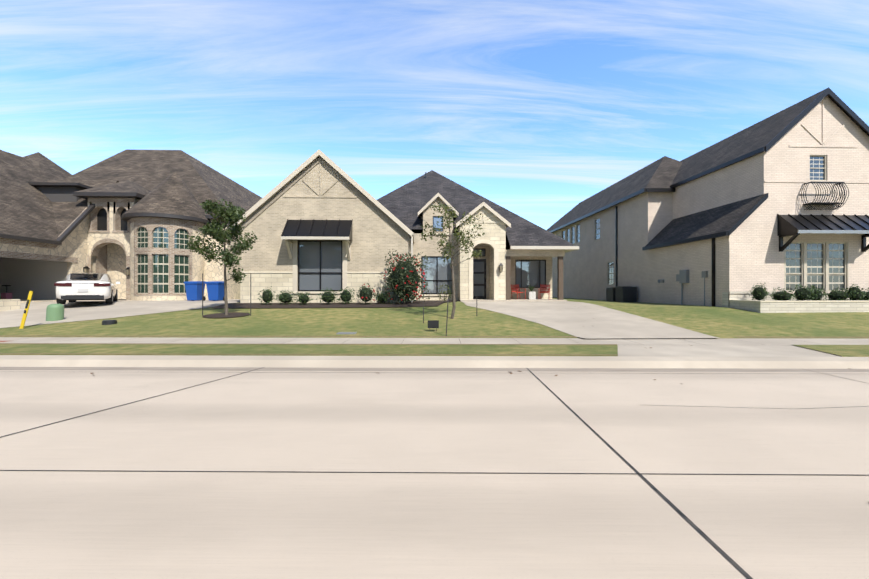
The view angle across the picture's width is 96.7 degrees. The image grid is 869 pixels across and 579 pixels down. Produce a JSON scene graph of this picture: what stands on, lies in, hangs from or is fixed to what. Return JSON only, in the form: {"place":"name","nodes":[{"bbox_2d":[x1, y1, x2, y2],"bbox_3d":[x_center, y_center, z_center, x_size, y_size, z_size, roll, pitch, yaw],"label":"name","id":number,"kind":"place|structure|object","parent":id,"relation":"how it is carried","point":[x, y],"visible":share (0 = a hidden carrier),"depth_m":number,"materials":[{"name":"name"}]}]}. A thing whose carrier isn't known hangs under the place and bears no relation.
{"place":"outdoors","nodes":[
{"label":"outdoors","id":0,"kind":"place"},
{"bbox_2d":[0,337,868,578],"bbox_3d":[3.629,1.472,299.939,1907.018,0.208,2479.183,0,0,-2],"label":"road","id":1,"kind":"structure","parent":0,"point":[301,458],"depth_m":3.51,"materials":[{"name":"beige concrete"}]},
{"bbox_2d":[0,297,868,338],"bbox_3d":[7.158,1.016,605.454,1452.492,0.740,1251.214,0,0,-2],"label":"lawn terrain","id":2,"kind":"structure","parent":0,"point":[722,322],"depth_m":13.16,"materials":[{"name":"green plant"}]},
{"bbox_2d":[0,299,19,310],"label":"wall","id":3,"kind":"structure","parent":2,"relation":"on","point":[8,304],"depth_m":16.36,"materials":[{"name":"stone"}]},
{"bbox_2d":[19,291,32,328],"bbox_3d":[-13.095,0.715,12.376,0.437,1.345,0.026,0,0,-2],"label":"utility marker post","id":4,"kind":"object","parent":2,"relation":"on","point":[26,309],"visible":0.85,"depth_m":12.37,"materials":[{"name":"yellow plastic"}]},
{"bbox_2d":[46,304,63,320],"bbox_3d":[-13.655,0.844,13.900,0.500,0.675,0.470,0,0,-2],"label":"utility box","id":5,"kind":"object","parent":2,"relation":"on","point":[54,312],"visible":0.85,"depth_m":13.74,"materials":[{"name":"green plastic"}]},
{"bbox_2d":[102,320,116,324],"bbox_3d":[-11.091,1.121,13.186,0.420,0.150,0.420,0,0,-2],"label":"utility cover","id":6,"kind":"object","parent":2,"relation":"on","point":[107,322],"visible":0.79,"depth_m":13.03,"materials":[{"name":"black plastic"}]},
{"bbox_2d":[0,149,261,302],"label":"house","id":7,"kind":"structure","parent":2,"relation":"on","point":[139,213],"depth_m":22.89,"materials":[{"name":"stone"}]},
{"bbox_2d":[1,285,11,298],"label":"garage contents","id":8,"kind":"object","parent":7,"relation":"on","point":[6,295],"visible":0.79,"depth_m":21.32,"materials":[{"name":"purple"}]},
{"bbox_2d":[83,263,502,275],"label":"wall lanterns","id":9,"kind":"object","parent":7,"relation":"attached to","point":[86,269],"depth_m":22.66,"materials":[{"name":"brown metal"}]},
{"bbox_2d":[186,198,257,314],"bbox_3d":[-8.219,-1.198,15.041,2.318,4.564,2.567,0,0,-2],"label":"young oak tree","id":10,"kind":"object","parent":2,"relation":"on","point":[231,217],"visible":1,"depth_m":14.75,"materials":[{"name":"green plant"}]},
{"bbox_2d":[202,300,457,317],"bbox_3d":[-3.811,0.831,18.375,12.190,0.430,4.864,0,0,-21],"label":"mulch bed","id":11,"kind":"object","parent":2,"relation":"on","point":[416,303],"visible":0.92,"depth_m":17.55,"materials":[{"name":"brown soil"}]},
{"bbox_2d":[258,286,276,304],"bbox_3d":[-7.754,0.277,17.917,0.835,0.904,0.752,0,0,39],"label":"box shrub","id":12,"kind":"object","parent":11,"relation":"on","point":[266,296],"visible":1,"depth_m":17.77,"materials":[{"name":"green plant"}]},
{"bbox_2d":[274,290,297,303],"bbox_3d":[-6.948,0.337,18.046,0.945,0.780,1.028,0,0,30],"label":"box shrub","id":13,"kind":"object","parent":11,"relation":"on","point":[286,298],"visible":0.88,"depth_m":17.85,"materials":[{"name":"green plant"}]},
{"bbox_2d":[294,292,312,304],"bbox_3d":[-6.042,0.422,17.845,0.795,0.637,0.764,0,0,38],"label":"box shrub","id":14,"kind":"object","parent":11,"relation":"on","point":[303,299],"visible":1,"depth_m":17.74,"materials":[{"name":"green plant"}]},
{"bbox_2d":[316,287,338,303],"bbox_3d":[-4.939,0.302,18.045,0.925,0.834,1.057,0,0,26],"label":"box shrub","id":15,"kind":"object","parent":11,"relation":"on","point":[328,297],"visible":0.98,"depth_m":17.82,"materials":[{"name":"green plant"}]},
{"bbox_2d":[338,287,354,303],"bbox_3d":[-4.137,0.287,18.083,0.772,0.874,0.792,0,0,-41],"label":"box shrub","id":16,"kind":"object","parent":11,"relation":"on","point":[346,296],"visible":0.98,"depth_m":17.96,"materials":[{"name":"green plant"}]},
{"bbox_2d":[353,283,375,304],"bbox_3d":[-3.264,0.212,18.014,1.115,1.051,0.996,0,0,-2],"label":"loropetalum shrub","id":17,"kind":"object","parent":11,"relation":"on","point":[365,294],"visible":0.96,"depth_m":17.82,"materials":[{"name":"green plant"}]},
{"bbox_2d":[374,291,388,303],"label":"box shrub","id":18,"kind":"object","parent":11,"relation":"on","point":[381,298],"visible":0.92,"depth_m":18.05,"materials":[{"name":"green plant"}]},
{"bbox_2d":[383,249,431,303],"bbox_3d":[-1.376,-0.618,18.177,2.066,2.668,2.262,0,0,-40],"label":"camellia shrub","id":19,"kind":"object","parent":11,"relation":"on","point":[404,279],"visible":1,"depth_m":17.83,"materials":[{"name":"green plant"}]},
{"bbox_2d":[436,282,451,300],"bbox_3d":[0.551,0.128,21.087,0.919,1.066,0.863,0,0,-2],"label":"shrub","id":20,"kind":"object","parent":11,"relation":"on","point":[444,298],"visible":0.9,"depth_m":21.07,"materials":[{"name":"green plant"}]},
{"bbox_2d":[202,273,476,335],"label":"stakes","id":21,"kind":"object","parent":2,"relation":"on","point":[433,323],"visible":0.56,"depth_m":11.86,"materials":[{"name":"grey metal"}]},
{"bbox_2d":[336,332,356,333],"bbox_3d":[-2.633,1.314,11.621,0.560,0.030,0.340,0,0,-2],"label":"utility cover","id":22,"kind":"object","parent":2,"relation":"on","point":[346,333],"visible":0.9,"depth_m":11.48,"materials":[{"name":"grey concrete"}]},
{"bbox_2d":[0,299,718,338],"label":"concrete driveways","id":23,"kind":"structure","parent":2,"relation":"on","point":[586,320],"depth_m":15.15,"materials":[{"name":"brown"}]},
{"bbox_2d":[54,273,120,303],"bbox_3d":[-16.790,-0.073,18.830,2.200,1.472,4.735,0,0,-36],"label":"car","id":24,"kind":"object","parent":23,"relation":"on","point":[72,287],"visible":1,"depth_m":17.19,"materials":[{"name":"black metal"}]},
{"bbox_2d":[184,281,205,300],"bbox_3d":[-13.271,0.083,21.441,0.710,1.097,0.968,0,0,-2],"label":"blue bin","id":25,"kind":"object","parent":23,"relation":"on","point":[193,290],"visible":0.81,"depth_m":21.09,"materials":[{"name":"blue plastic"}]},
{"bbox_2d":[205,281,223,300],"bbox_3d":[-12.069,0.083,21.382,0.710,1.097,0.968,0,0,-2],"label":"blue bin","id":26,"kind":"object","parent":23,"relation":"on","point":[215,290],"visible":0.79,"depth_m":21.03,"materials":[{"name":"blue plastic"}]},
{"bbox_2d":[234,150,578,302],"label":"house","id":27,"kind":"structure","parent":2,"relation":"on","point":[317,222],"depth_m":18.89,"materials":[{"name":"brick"}]},
{"bbox_2d":[511,284,525,298],"bbox_3d":[4.839,0.131,22.379,0.585,0.896,0.739,0,0,-22],"label":"chair","id":28,"kind":"object","parent":27,"relation":"on","point":[517,291],"visible":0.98,"depth_m":22.52,"materials":[{"name":"red"}]},
{"bbox_2d":[527,284,535,298],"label":"potted plant","id":29,"kind":"object","parent":27,"relation":"on","point":[531,294],"visible":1,"depth_m":22.16,"materials":[{"name":"grey"}]},
{"bbox_2d":[539,284,549,298],"bbox_3d":[6.407,0.131,22.480,0.585,0.896,0.739,0,0,23],"label":"chair","id":30,"kind":"object","parent":27,"relation":"on","point":[548,289],"visible":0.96,"depth_m":22.70,"materials":[{"name":"red"}]},
{"bbox_2d":[0,335,868,337],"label":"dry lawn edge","id":31,"kind":"object","parent":2,"relation":"on","point":[380,336],"depth_m":11.14,"materials":[{"name":"green plant"}]},
{"bbox_2d":[419,202,484,318],"bbox_3d":[0.624,-1.073,14.059,2.436,4.446,2.060,0,0,-2],"label":"young oak tree","id":32,"kind":"object","parent":2,"relation":"on","point":[462,239],"visible":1,"depth_m":14.03,"materials":[{"name":"green plant"}]},
{"bbox_2d":[606,286,636,301],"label":"air conditioning units","id":33,"kind":"object","parent":2,"relation":"on","point":[622,294],"visible":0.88,"depth_m":23.23,"materials":[{"name":"metal"}]},
{"bbox_2d":[547,87,868,307],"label":"house","id":34,"kind":"structure","parent":2,"relation":"on","point":[780,199],"depth_m":16.92,"materials":[{"name":"white stone"}]},
{"bbox_2d":[729,300,868,312],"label":"stone planter","id":35,"kind":"object","parent":2,"relation":"on","point":[758,306],"visible":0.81,"depth_m":14.97,"materials":[{"name":"white stone"}]},
{"bbox_2d":[749,283,768,300],"bbox_3d":[13.320,0.143,15.889,0.695,0.862,0.695,0,0,41],"label":"shrub planter","id":36,"kind":"object","parent":35,"relation":"on","point":[759,293],"visible":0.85,"depth_m":15.76,"materials":[{"name":"green"}]},
{"bbox_2d":[770,287,796,300],"bbox_3d":[14.167,0.230,15.720,0.808,0.666,1.005,0,0,37],"label":"shrub planter","id":37,"kind":"object","parent":35,"relation":"on","point":[782,295],"visible":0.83,"depth_m":15.60,"materials":[{"name":"green"}]},
{"bbox_2d":[793,283,817,300],"bbox_3d":[15.056,0.146,15.759,0.875,0.805,0.914,0,0,-2],"label":"shrub planter","id":38,"kind":"object","parent":35,"relation":"on","point":[802,294],"visible":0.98,"depth_m":15.61,"materials":[{"name":"green"}]},
{"bbox_2d":[808,285,827,300],"bbox_3d":[15.693,0.186,15.907,0.753,0.755,0.803,0,0,-2],"label":"shrub planter","id":39,"kind":"object","parent":35,"relation":"on","point":[818,292],"visible":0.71,"depth_m":15.77,"materials":[{"name":"green"}]},
{"bbox_2d":[821,287,856,299],"bbox_3d":[16.620,0.228,15.855,0.911,0.667,0.947,0,0,-2],"label":"shrub planter","id":40,"kind":"object","parent":35,"relation":"on","point":[836,294],"visible":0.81,"depth_m":15.71,"materials":[{"name":"green"}]},
{"bbox_2d":[843,284,867,299],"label":"shrub planter","id":41,"kind":"object","parent":35,"relation":"on","point":[858,293],"visible":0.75,"depth_m":15.69,"materials":[{"name":"green"}]},
{"bbox_2d":[861,287,868,299],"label":"shrub planter","id":42,"kind":"object","parent":35,"relation":"on","point":[865,297],"visible":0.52,"depth_m":15.91,"materials":[{"name":"green"}]},
{"bbox_2d":[0,0,868,229],"label":"sky","id":43,"kind":"structure","parent":0,"point":[535,108],"materials":[{"name":"blue"}]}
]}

